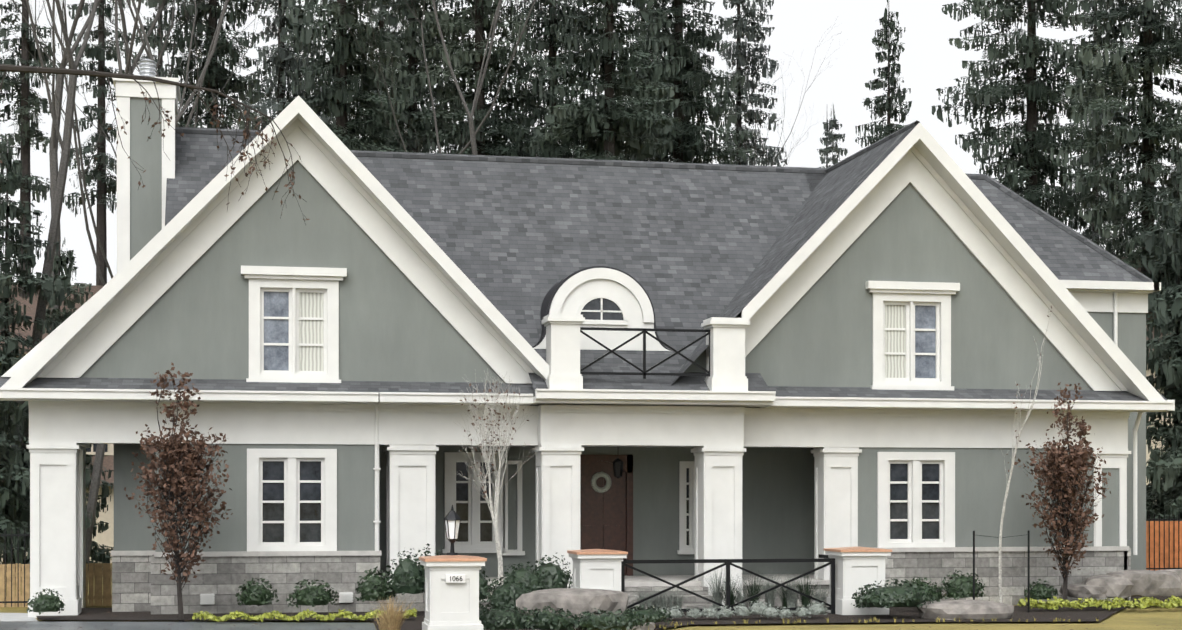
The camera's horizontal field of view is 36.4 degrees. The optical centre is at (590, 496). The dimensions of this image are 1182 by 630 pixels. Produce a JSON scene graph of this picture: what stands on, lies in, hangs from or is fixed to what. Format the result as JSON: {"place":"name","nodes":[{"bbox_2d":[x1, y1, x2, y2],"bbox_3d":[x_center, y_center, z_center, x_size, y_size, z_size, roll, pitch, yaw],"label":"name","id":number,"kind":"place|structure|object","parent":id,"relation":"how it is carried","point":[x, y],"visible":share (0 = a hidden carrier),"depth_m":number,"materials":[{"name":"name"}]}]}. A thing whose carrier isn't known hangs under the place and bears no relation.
{"place":"outdoors","nodes":[
{"label":"outdoors","id":0,"kind":"place"},
{"bbox_2d":[0,64,307,224],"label":"overhanging limb","id":1,"kind":"object","parent":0,"point":[20,68],"visible":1,"depth_m":11.46,"materials":[{"name":"brown plant"}]},
{"bbox_2d":[0,91,308,220],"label":"leaves","id":2,"kind":"object","parent":1,"relation":"attached to","point":[243,145],"visible":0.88,"depth_m":11.52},
{"bbox_2d":[0,563,1181,629],"bbox_3d":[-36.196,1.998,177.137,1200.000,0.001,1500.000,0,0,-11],"label":"lawn","id":3,"kind":"structure","parent":0,"point":[1150,617],"depth_m":28.00,"materials":[{"name":"green plant"}]},
{"bbox_2d":[0,613,37,620],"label":"walkway","id":4,"kind":"structure","parent":3,"relation":"on","point":[14,617],"depth_m":29.47,"materials":[{"name":"grey concrete"}]},
{"bbox_2d":[0,563,111,606],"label":"board fence","id":5,"kind":"object","parent":3,"relation":"on","point":[95,573],"visible":0.35,"depth_m":32.63,"materials":[{"name":"brown wood"}]},
{"bbox_2d":[0,621,375,629],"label":"curb","id":6,"kind":"structure","parent":3,"relation":"on","point":[34,625],"depth_m":27.62,"materials":[{"name":"grey concrete"}]},
{"bbox_2d":[7,0,836,562],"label":"bare tree trunks","id":7,"kind":"object","parent":3,"relation":"on","point":[57,170],"visible":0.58,"depth_m":51.34,"materials":[{"name":"brown plant"}]},
{"bbox_2d":[26,566,1057,614],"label":"shrubs","id":8,"kind":"object","parent":3,"relation":"on","point":[374,587],"visible":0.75,"depth_m":29.58,"materials":[{"name":"green plant"}]},
{"bbox_2d":[0,0,1181,581],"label":"spruces","id":9,"kind":"object","parent":3,"relation":"on","point":[584,122],"depth_m":59.77,"materials":[{"name":"green plant"}]},
{"bbox_2d":[131,0,1141,256],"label":"conifer trees","id":10,"kind":"object","parent":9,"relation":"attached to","point":[293,60],"visible":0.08,"depth_m":80.30,"materials":[{"name":"green plant"}]},
{"bbox_2d":[0,353,1181,562],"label":"neighbours walls","id":11,"kind":"structure","parent":3,"relation":"on","point":[106,537],"depth_m":53.62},
{"bbox_2d":[11,415,107,451],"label":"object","id":12,"kind":"object","parent":11,"relation":"in","point":[95,447],"depth_m":54.83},
{"bbox_2d":[0,257,1180,485],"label":"neighbours roofs","id":13,"kind":"structure","parent":11,"relation":"on","point":[108,459],"depth_m":57.22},
{"bbox_2d":[0,515,1181,606],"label":"wooden fence","id":14,"kind":"object","parent":3,"relation":"on","point":[1149,568],"visible":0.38,"depth_m":36.79,"materials":[{"name":"brown wood"}]},
{"bbox_2d":[36,596,1181,629],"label":"mulch beds","id":15,"kind":"object","parent":3,"relation":"on","point":[911,614],"visible":0.41,"depth_m":29.10,"materials":[{"name":"brown soil"}]},
{"bbox_2d":[124,362,232,582],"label":"dry hornbeam leaves","id":16,"kind":"object","parent":15,"relation":"on","point":[192,459],"visible":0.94,"depth_m":28.41,"materials":[{"name":"brown plant"}]},
{"bbox_2d":[134,375,224,621],"bbox_3d":[-6.525,0.018,28.508,1.474,3.965,1.509,0,0,-11],"label":"hornbeam wood","id":17,"kind":"object","parent":15,"relation":"on","point":[179,590],"visible":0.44,"depth_m":28.53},
{"bbox_2d":[371,595,415,629],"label":"ornamental grass","id":18,"kind":"object","parent":15,"relation":"on","point":[389,620],"depth_m":24.67,"materials":[{"name":"beige plant"}]},
{"bbox_2d":[452,369,540,585],"bbox_3d":[-1.587,-0.047,29.002,1.408,4.091,1.716,0,0,-11],"label":"bare tree","id":19,"kind":"object","parent":15,"relation":"on","point":[497,539],"visible":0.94,"depth_m":28.78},
{"bbox_2d":[459,381,529,496],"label":"bare tree leaves","id":20,"kind":"object","parent":19,"relation":"attached to","point":[513,428],"visible":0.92,"depth_m":28.86,"materials":[{"name":"beige plant"}]},
{"bbox_2d":[15,609,1173,629],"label":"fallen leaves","id":21,"kind":"object","parent":15,"relation":"on","point":[703,617],"visible":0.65,"depth_m":27.41,"materials":[{"name":"brown plant"}]},
{"bbox_2d":[385,544,939,629],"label":"shrubs","id":22,"kind":"object","parent":15,"relation":"on","point":[408,575],"visible":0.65,"depth_m":28.62,"materials":[{"name":"green plant"}]},
{"bbox_2d":[192,595,1181,622],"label":"yellow-green ground cover","id":23,"kind":"object","parent":15,"relation":"on","point":[1103,604],"visible":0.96,"depth_m":30.48,"materials":[{"name":"yellow plant"}]},
{"bbox_2d":[621,554,834,613],"bbox_3d":[2.801,1.568,30.075,4.633,1.060,1.691,0,0,-38],"label":"courtyard fence","id":24,"kind":"object","parent":15,"relation":"on","point":[821,558],"visible":0.6,"depth_m":29.64,"materials":[{"name":"black metal"}]},
{"bbox_2d":[634,567,829,618],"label":"plants","id":25,"kind":"object","parent":15,"relation":"on","point":[768,610],"visible":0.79,"depth_m":29.71,"materials":[{"name":"grey plant"}]},
{"bbox_2d":[516,569,1181,629],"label":"boulders","id":26,"kind":"object","parent":15,"relation":"on","point":[1118,584],"visible":0.79,"depth_m":28.63,"materials":[{"name":"grey stone"}]},
{"bbox_2d":[626,616,1098,629],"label":"fallen leaves","id":27,"kind":"object","parent":15,"relation":"on","point":[804,620],"visible":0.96,"depth_m":27.97,"materials":[{"name":"yellow plant"}]},
{"bbox_2d":[973,530,1029,612],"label":"stakes","id":28,"kind":"object","parent":15,"relation":"on","point":[1028,566],"visible":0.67,"depth_m":30.35,"materials":[{"name":"wood"}]},
{"bbox_2d":[999,309,1051,602],"bbox_3d":[7.255,-0.584,30.064,0.611,5.169,0.853,0,0,-51],"label":"bare tree","id":29,"kind":"object","parent":15,"relation":"on","point":[1000,533],"visible":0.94,"depth_m":30.12,"materials":[{"name":"plant"}]},
{"bbox_2d":[1006,306,1051,471],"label":"tree leaves","id":30,"kind":"object","parent":29,"relation":"attached to","point":[1021,395],"visible":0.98,"depth_m":29.97,"materials":[{"name":"plant"}]},
{"bbox_2d":[1014,382,1110,607],"bbox_3d":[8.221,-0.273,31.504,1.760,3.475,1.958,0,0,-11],"label":"dry hornbeam leaves","id":31,"kind":"object","parent":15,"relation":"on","point":[1075,455],"visible":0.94,"depth_m":31.36,"materials":[{"name":"brown plant"}]},
{"bbox_2d":[80,97,1145,577],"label":"house wall","id":32,"kind":"structure","parent":3,"relation":"on","point":[394,323],"depth_m":32.41,"materials":[{"name":"grey paint"}]},
{"bbox_2d":[138,59,156,76],"bbox_3d":[-8.437,-8.082,34.203,0.348,0.460,0.348,0,0,-11],"label":"chimney vent","id":33,"kind":"object","parent":32,"relation":"on","point":[147,67],"visible":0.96,"depth_m":34.09,"materials":[{"name":"grey metal"}]},
{"bbox_2d":[0,120,1166,403],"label":"house roof","id":34,"kind":"structure","parent":32,"relation":"on","point":[686,246],"depth_m":34.39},
{"bbox_2d":[0,77,1174,617],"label":"house trim","id":35,"kind":"structure","parent":32,"relation":"attached to","point":[718,425],"depth_m":31.08,"materials":[{"name":"white paint"}]},
{"bbox_2d":[264,292,935,377],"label":"window panes","id":36,"kind":"structure","parent":32,"relation":"in","point":[276,304],"depth_m":30.45,"materials":[{"name":"glass"}]},
{"bbox_2d":[263,298,938,544],"bbox_3d":[0.171,-1.294,32.703,12.140,4.455,2.300,0,0,-11],"label":"house glass","id":37,"kind":"object","parent":32,"relation":"in","point":[274,470],"visible":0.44,"depth_m":32.60,"materials":[{"name":"grey glass"}]},
{"bbox_2d":[532,266,671,350],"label":"dormer roof","id":38,"kind":"structure","parent":32,"relation":"attached to","point":[547,300],"depth_m":32.00,"materials":[{"name":"grey"}]},
{"bbox_2d":[299,292,904,377],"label":"window shutters","id":39,"kind":"object","parent":32,"relation":"attached to","point":[310,332],"visible":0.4,"depth_m":30.57,"materials":[{"name":"white wood"}]},
{"bbox_2d":[580,455,632,575],"bbox_3d":[0.180,0.358,33.868,1.220,2.280,0.170,0,0,-11],"label":"front door","id":40,"kind":"structure","parent":32,"relation":"attached to","point":[606,519],"depth_m":33.87,"materials":[{"name":"brown wood"}]},
{"bbox_2d":[591,472,610,492],"bbox_3d":[0.190,-0.262,33.814,0.401,0.405,0.113,0,0,-11],"label":"wreath","id":41,"kind":"object","parent":40,"relation":"attached to","point":[607,486],"visible":0.94,"depth_m":33.78,"materials":[{"name":"plant"}]},
{"bbox_2d":[1146,521,1181,570],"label":"cedar fence","id":42,"kind":"object","parent":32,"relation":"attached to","point":[1162,544],"visible":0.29,"depth_m":37.39,"materials":[{"name":"orange wood"}]},
{"bbox_2d":[112,547,1130,613],"bbox_3d":[1.097,1.623,32.023,18.499,1.350,3.281,0,0,-18],"label":"stone wainscot","id":43,"kind":"object","parent":3,"relation":"on","point":[141,583],"visible":0.21,"depth_m":30.58,"materials":[{"name":"grey stone"}]},
{"bbox_2d":[111,546,1128,587],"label":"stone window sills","id":44,"kind":"structure","parent":43,"relation":"on","point":[637,581],"depth_m":31.95,"materials":[{"name":"grey stone"}]},
{"bbox_2d":[420,551,890,629],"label":"fence pillars","id":45,"kind":"structure","parent":3,"relation":"on","point":[451,606],"depth_m":28.86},
{"bbox_2d":[444,505,460,554],"bbox_3d":[-1.884,0.458,24.427,0.242,0.680,0.241,0,0,-11],"label":"lantern","id":46,"kind":"object","parent":45,"relation":"on","point":[452,514],"visible":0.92,"depth_m":24.38,"materials":[{"name":"black metal"}]},
{"bbox_2d":[445,520,459,538],"bbox_3d":[-1.884,0.453,24.427,0.203,0.250,0.203,0,0,-11],"label":"lamp glass","id":47,"kind":"object","parent":46,"relation":"in","point":[451,524],"visible":0.72,"depth_m":24.36,"materials":[{"name":"white glass"}]},
{"bbox_2d":[446,574,464,582],"bbox_3d":[-1.816,1.103,24.094,0.260,0.110,0.040,0,0,-11],"label":"number plate","id":48,"kind":"object","parent":45,"relation":"attached to","point":[455,575],"visible":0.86,"depth_m":24.07,"materials":[{"name":"white"}]},
{"bbox_2d":[419,547,891,561],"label":"pillar caps","id":49,"kind":"object","parent":45,"relation":"on","point":[447,558],"visible":0.94,"depth_m":28.84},
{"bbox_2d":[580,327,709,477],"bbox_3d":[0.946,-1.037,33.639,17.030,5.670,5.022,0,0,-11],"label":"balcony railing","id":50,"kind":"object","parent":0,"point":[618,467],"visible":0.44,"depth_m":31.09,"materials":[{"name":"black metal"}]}
]}

